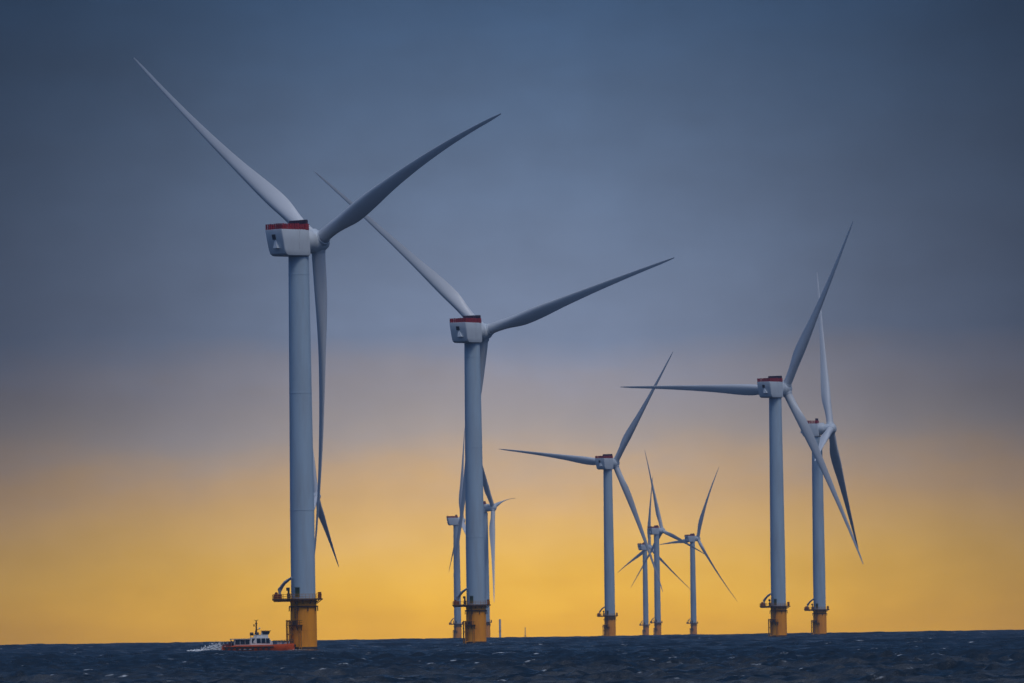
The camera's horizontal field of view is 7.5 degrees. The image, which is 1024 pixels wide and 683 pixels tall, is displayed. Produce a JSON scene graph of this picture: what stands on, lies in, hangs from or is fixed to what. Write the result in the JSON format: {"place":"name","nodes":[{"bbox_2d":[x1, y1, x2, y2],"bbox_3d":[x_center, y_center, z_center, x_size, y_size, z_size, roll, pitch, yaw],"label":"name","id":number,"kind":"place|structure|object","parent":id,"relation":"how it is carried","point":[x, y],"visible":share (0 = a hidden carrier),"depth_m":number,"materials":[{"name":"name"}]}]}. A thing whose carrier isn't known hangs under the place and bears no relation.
{"place":"outdoors","nodes":[
{"label":"outdoors","id":0,"kind":"place"},
{"bbox_2d":[0,630,1023,682],"bbox_3d":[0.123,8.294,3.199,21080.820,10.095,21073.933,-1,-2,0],"label":"sea","id":1,"kind":"structure","parent":0,"point":[977,656],"depth_m":993.14,"materials":[{"name":"liquid"}]},
{"bbox_2d":[187,640,227,650],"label":"wake foam","id":2,"kind":"object","parent":1,"relation":"on","point":[216,646],"visible":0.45,"depth_m":1992.26,"materials":[{"name":"white"}]},
{"bbox_2d":[222,620,295,650],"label":"crew boat","id":3,"kind":"object","parent":1,"relation":"on","point":[258,642],"visible":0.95,"depth_m":1992.76,"materials":[{"name":"orange paint"}]},
{"bbox_2d":[134,58,500,648],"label":"wind turbine","id":4,"kind":"object","parent":1,"relation":"in","point":[297,240],"visible":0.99,"depth_m":1999.87,"materials":[{"name":"white paint"}]},
{"bbox_2d":[313,452,338,566],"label":"wind turbine","id":5,"kind":"object","parent":1,"relation":"in","point":[321,516],"visible":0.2,"depth_m":5670.85,"materials":[{"name":"white paint"}]},
{"bbox_2d":[446,429,465,637],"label":"wind turbine","id":6,"kind":"object","parent":1,"relation":"in","point":[454,522],"visible":0.81,"depth_m":6947.87,"materials":[{"name":"white paint"}]},
{"bbox_2d":[315,172,673,643],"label":"wind turbine","id":7,"kind":"object","parent":1,"relation":"in","point":[471,331],"visible":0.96,"depth_m":2618.27,"materials":[{"name":"white paint"}]},
{"bbox_2d":[483,468,513,636],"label":"wind turbine","id":8,"kind":"object","parent":1,"relation":"in","point":[492,507],"visible":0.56,"depth_m":6269.36,"materials":[{"name":"white paint"}]},
{"bbox_2d":[499,619,500,636],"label":"distant tower","id":9,"kind":"structure","parent":1,"relation":"in","point":[499,627],"depth_m":10092.09,"materials":[{"name":"grey metal"}]},
{"bbox_2d":[501,352,672,635],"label":"wind turbine","id":10,"kind":"object","parent":1,"relation":"in","point":[606,463],"visible":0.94,"depth_m":4694.30,"materials":[{"name":"white paint"}]},
{"bbox_2d":[620,478,689,634],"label":"wind turbine","id":11,"kind":"object","parent":1,"relation":"in","point":[645,622],"visible":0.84,"depth_m":9186.92,"materials":[{"name":"white paint"}]},
{"bbox_2d":[632,453,707,634],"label":"wind turbine","id":12,"kind":"object","parent":1,"relation":"in","point":[656,531],"visible":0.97,"depth_m":7800.98,"materials":[{"name":"white paint"}]},
{"bbox_2d":[659,468,734,633],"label":"wind turbine","id":13,"kind":"object","parent":1,"relation":"in","point":[691,538],"visible":0.96,"depth_m":8461.90,"materials":[{"name":"white paint"}]},
{"bbox_2d":[623,222,862,636],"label":"wind turbine","id":14,"kind":"object","parent":1,"relation":"in","point":[774,389],"visible":0.98,"depth_m":3292.55,"materials":[{"name":"white paint"}]},
{"bbox_2d":[800,274,858,634],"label":"wind turbine","id":15,"kind":"object","parent":1,"relation":"in","point":[827,431],"visible":0.88,"depth_m":3971.92,"materials":[{"name":"white paint"}]},
{"bbox_2d":[0,0,1023,644],"label":"sky","id":16,"kind":"structure","parent":0,"point":[145,433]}
]}

